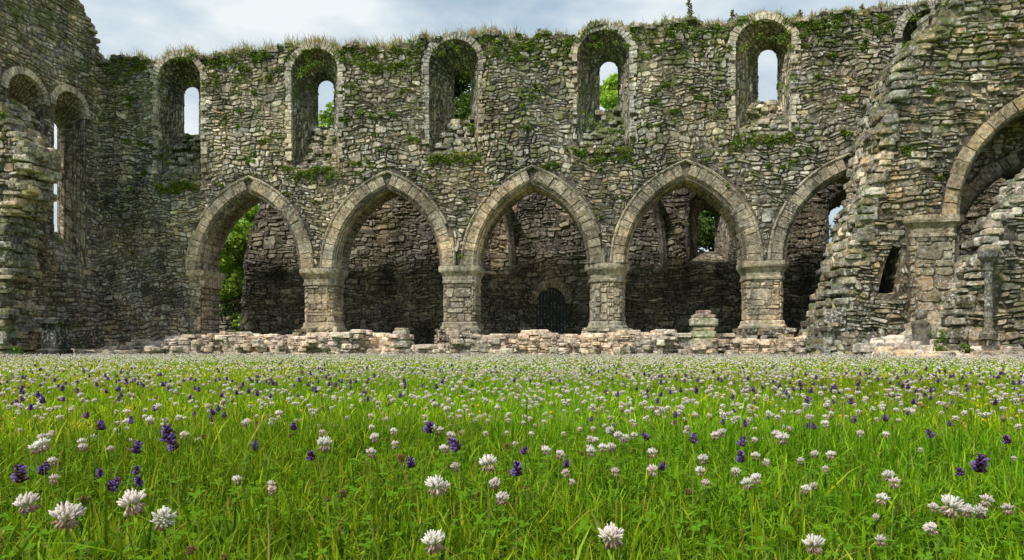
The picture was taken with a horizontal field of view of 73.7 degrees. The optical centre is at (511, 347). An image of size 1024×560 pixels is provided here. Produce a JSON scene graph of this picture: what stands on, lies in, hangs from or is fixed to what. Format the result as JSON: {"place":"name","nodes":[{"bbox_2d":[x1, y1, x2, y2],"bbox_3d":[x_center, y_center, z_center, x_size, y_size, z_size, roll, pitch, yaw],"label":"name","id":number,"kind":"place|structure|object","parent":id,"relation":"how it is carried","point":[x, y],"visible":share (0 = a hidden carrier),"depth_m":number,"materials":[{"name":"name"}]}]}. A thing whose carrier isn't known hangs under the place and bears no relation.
{"place":"outdoors","nodes":[
{"label":"outdoors","id":0,"kind":"place"},
{"bbox_2d":[54,0,933,251],"label":"sky","id":1,"kind":"structure","parent":0,"point":[149,26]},
{"bbox_2d":[0,354,1023,559],"bbox_3d":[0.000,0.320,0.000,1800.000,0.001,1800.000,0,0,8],"label":"ground","id":2,"kind":"structure","parent":0,"point":[529,411],"depth_m":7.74,"materials":[{"name":"green plant"}]},
{"bbox_2d":[0,94,61,356],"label":"broken wall fragment","id":3,"kind":"object","parent":2,"relation":"on","point":[28,196],"visible":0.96,"depth_m":21.88,"materials":[{"name":"stone"}]},
{"bbox_2d":[0,0,105,348],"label":"end wall","id":4,"kind":"structure","parent":2,"relation":"on","point":[9,73],"depth_m":25.11,"materials":[{"name":"stone"}]},
{"bbox_2d":[35,318,75,356],"bbox_3d":[-14.602,-0.300,21.843,0.830,1.245,0.818,0,0,8],"label":"stone pedestal","id":5,"kind":"object","parent":2,"relation":"on","point":[55,336],"visible":0.92,"depth_m":21.58,"materials":[{"name":"grey stone"}]},
{"bbox_2d":[219,298,241,331],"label":"stones","id":6,"kind":"object","parent":2,"relation":"on","point":[229,311],"visible":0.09,"depth_m":32.66,"materials":[{"name":"grey stone"}]},
{"bbox_2d":[220,217,248,331],"bbox_3d":[-16.462,-3.923,36.990,8.478,9.193,7.191,0,0,8],"label":"tree","id":7,"kind":"object","parent":2,"relation":"on","point":[234,268],"visible":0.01,"depth_m":35.65,"materials":[{"name":"green plant"}]},
{"bbox_2d":[219,204,258,331],"bbox_3d":[-13.393,-3.368,34.493,5.689,7.605,5.520,0,0,-33],"label":"tree","id":8,"kind":"object","parent":2,"relation":"on","point":[236,243],"visible":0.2,"depth_m":32.67,"materials":[{"name":"green plant"}]},
{"bbox_2d":[318,101,333,126],"bbox_3d":[-10.809,-6.969,40.023,4.586,14.793,4.610,0,0,8],"label":"tree","id":9,"kind":"object","parent":2,"relation":"on","point":[325,117],"visible":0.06,"depth_m":39.78,"materials":[{"name":"green plant"}]},
{"bbox_2d":[100,329,809,356],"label":"foundation stones","id":10,"kind":"object","parent":2,"relation":"on","point":[624,342],"visible":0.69,"depth_m":22.75,"materials":[{"name":"beige stone"}]},
{"bbox_2d":[388,328,414,347],"bbox_3d":[-3.800,-0.318,23.348,0.863,0.687,0.752,0,0,8],"label":"carved stone block","id":11,"kind":"object","parent":10,"relation":"on","point":[403,333],"depth_m":23.12,"materials":[{"name":"beige stone"}]},
{"bbox_2d":[688,310,720,347],"bbox_3d":[6.148,-0.578,21.966,1.041,1.210,0.828,0,0,8],"label":"ruined pier stub","id":12,"kind":"object","parent":10,"relation":"on","point":[704,323],"visible":0.93,"depth_m":21.63,"materials":[{"name":"stone"}]},
{"bbox_2d":[454,71,470,119],"bbox_3d":[-3.103,-7.865,37.920,6.098,16.584,5.937,0,0,8],"label":"tree","id":13,"kind":"object","parent":2,"relation":"on","point":[462,98],"visible":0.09,"depth_m":36.93,"materials":[{"name":"green plant"}]},
{"bbox_2d":[190,280,783,334],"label":"pier shafts","id":14,"kind":"object","parent":2,"relation":"on","point":[457,305],"visible":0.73,"depth_m":24.49,"materials":[{"name":"stone"}]},
{"bbox_2d":[186,260,789,342],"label":"capitals and bases","id":15,"kind":"object","parent":2,"relation":"on","point":[773,270],"visible":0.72,"depth_m":24.34,"materials":[{"name":"stone"}]},
{"bbox_2d":[7,333,973,356],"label":"nettle plants","id":16,"kind":"object","parent":2,"relation":"on","point":[936,348],"visible":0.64,"depth_m":18.47,"materials":[{"name":"green plant"}]},
{"bbox_2d":[1,353,1020,430],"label":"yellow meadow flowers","id":17,"kind":"object","parent":2,"relation":"on","point":[551,412],"visible":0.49,"depth_m":6.93,"materials":[{"name":"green plant"}]},
{"bbox_2d":[0,352,1023,559],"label":"white clover flowers","id":18,"kind":"object","parent":2,"relation":"on","point":[60,513],"visible":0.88,"depth_m":3.34,"materials":[{"name":"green plant"}]},
{"bbox_2d":[0,371,1023,559],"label":"clover leaves","id":19,"kind":"object","parent":2,"relation":"on","point":[99,541],"visible":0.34,"depth_m":1.30,"materials":[{"name":"green foliage"}]},
{"bbox_2d":[0,353,1023,559],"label":"self heal flowers","id":20,"kind":"object","parent":2,"relation":"on","point":[113,484],"visible":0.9,"depth_m":2.74,"materials":[{"name":"purple plant"}]},
{"bbox_2d":[0,366,1023,559],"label":"withered clover flowers","id":21,"kind":"object","parent":2,"relation":"on","point":[507,445],"visible":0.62,"depth_m":2.90,"materials":[{"name":"brown plant"}]},
{"bbox_2d":[94,0,950,356],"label":"wall top grass","id":22,"kind":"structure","parent":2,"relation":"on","point":[334,44],"depth_m":24.65,"materials":[{"name":"green plant"}]},
{"bbox_2d":[150,0,933,173],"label":"window rings","id":23,"kind":"object","parent":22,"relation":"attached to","point":[902,21],"depth_m":24.38,"materials":[{"name":"stone"}]},
{"bbox_2d":[157,10,929,187],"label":"window embrasures","id":24,"kind":"object","parent":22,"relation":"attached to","point":[190,143],"depth_m":24.82,"materials":[{"name":"stone"}]},
{"bbox_2d":[682,0,864,21],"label":"red valerian plant","id":25,"kind":"object","parent":22,"relation":"on","point":[688,3],"visible":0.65,"depth_m":23.36,"materials":[{"name":"green plant"}]},
{"bbox_2d":[30,332,1023,358],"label":"rubble pile","id":26,"kind":"object","parent":2,"relation":"on","point":[897,345],"visible":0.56,"depth_m":18.86,"materials":[{"name":"stone"}]},
{"bbox_2d":[910,309,930,344],"bbox_3d":[11.567,-0.381,19.299,0.685,1.424,0.588,0,0,8],"label":"upright stone slab","id":27,"kind":"object","parent":26,"relation":"on","point":[921,325],"visible":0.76,"depth_m":19.16,"materials":[{"name":"stone"}]},
{"bbox_2d":[292,327,796,344],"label":"pier footings","id":28,"kind":"object","parent":2,"relation":"on","point":[757,332],"visible":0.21,"depth_m":23.62,"materials":[{"name":"stone"}]},
{"bbox_2d":[97,0,1023,348],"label":"abbey arcade wall","id":29,"kind":"structure","parent":2,"relation":"on","point":[153,202],"depth_m":24.50,"materials":[{"name":"stone"}]},
{"bbox_2d":[0,0,1023,338],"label":"wall ivy and ferns","id":30,"kind":"object","parent":29,"relation":"attached to","point":[806,30],"visible":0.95,"depth_m":23.99,"materials":[{"name":"green plant"}]},
{"bbox_2d":[185,146,1023,270],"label":"arch voussoirs","id":31,"kind":"object","parent":29,"relation":"attached to","point":[648,190],"visible":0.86,"depth_m":24.02,"materials":[{"name":"grey stone"}]},
{"bbox_2d":[208,172,1018,272],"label":"arch soffits","id":32,"kind":"object","parent":29,"relation":"attached to","point":[502,212],"visible":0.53,"depth_m":25.54,"materials":[{"name":"grey stone"}]},
{"bbox_2d":[600,72,617,109],"bbox_3d":[5.644,-7.279,37.715,5.233,15.413,4.737,0,0,8],"label":"tree","id":33,"kind":"object","parent":2,"relation":"on","point":[609,93],"visible":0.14,"depth_m":36.59,"materials":[{"name":"green plant"}]},
{"bbox_2d":[239,178,1006,344],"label":"aisle wall","id":34,"kind":"structure","parent":2,"relation":"on","point":[681,321],"depth_m":29.74,"materials":[{"name":"stone"}]},
{"bbox_2d":[536,288,566,333],"bbox_3d":[1.712,-1.280,29.638,1.320,2.600,0.001,0,0,8],"label":"dark doorway","id":35,"kind":"structure","parent":34,"relation":"attached to","point":[556,308],"depth_m":29.63,"materials":[{"name":"black metal"}]},
{"bbox_2d":[537,290,565,333],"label":"iron gate","id":36,"kind":"structure","parent":34,"relation":"attached to","point":[551,306],"depth_m":29.57,"materials":[{"name":"metal"}]},
{"bbox_2d":[502,200,668,278],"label":"vault rib springers","id":37,"kind":"object","parent":34,"relation":"attached to","point":[658,217],"visible":0.77,"depth_m":28.86,"materials":[{"name":"stone"}]},
{"bbox_2d":[698,210,714,251],"bbox_3d":[10.290,-4.124,34.653,7.797,9.380,6.134,0,0,8],"label":"tree","id":38,"kind":"object","parent":2,"relation":"on","point":[706,230],"visible":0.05,"depth_m":32.95,"materials":[{"name":"green plant"}]},
{"bbox_2d":[829,205,839,238],"bbox_3d":[17.590,-4.666,33.702,7.355,10.195,8.350,0,0,-30],"label":"tree","id":39,"kind":"object","parent":2,"relation":"on","point":[830,236],"visible":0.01,"depth_m":36.53,"materials":[{"name":"green plant"}]},
{"bbox_2d":[796,0,1023,356],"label":"stones","id":40,"kind":"object","parent":2,"relation":"on","point":[877,130],"visible":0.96,"depth_m":20.07,"materials":[{"name":"grey stone"}]},
{"bbox_2d":[821,0,1023,356],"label":"ruined wall","id":41,"kind":"structure","parent":2,"relation":"on","point":[906,288],"depth_m":20.02,"materials":[{"name":"grey stone"}]},
{"bbox_2d":[899,94,1023,338],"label":"arch and pier","id":42,"kind":"structure","parent":2,"relation":"on","point":[933,249],"depth_m":19.85,"materials":[{"name":"stone"}]},
{"bbox_2d":[932,168,1023,350],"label":"stones","id":43,"kind":"object","parent":2,"relation":"on","point":[1005,201],"visible":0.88,"depth_m":18.77,"materials":[{"name":"grey stone"}]},
{"bbox_2d":[977,249,999,338],"bbox_3d":[12.840,-1.430,18.394,0.506,2.409,0.499,0,0,8],"label":"stone colonette","id":44,"kind":"object","parent":43,"relation":"on","point":[987,258],"visible":1,"depth_m":18.31,"materials":[{"name":"grey stone"}]},
{"bbox_2d":[944,203,1023,348],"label":"stone wall","id":45,"kind":"structure","parent":2,"relation":"on","point":[997,279],"depth_m":18.75,"materials":[{"name":"grey stone"}]}
]}

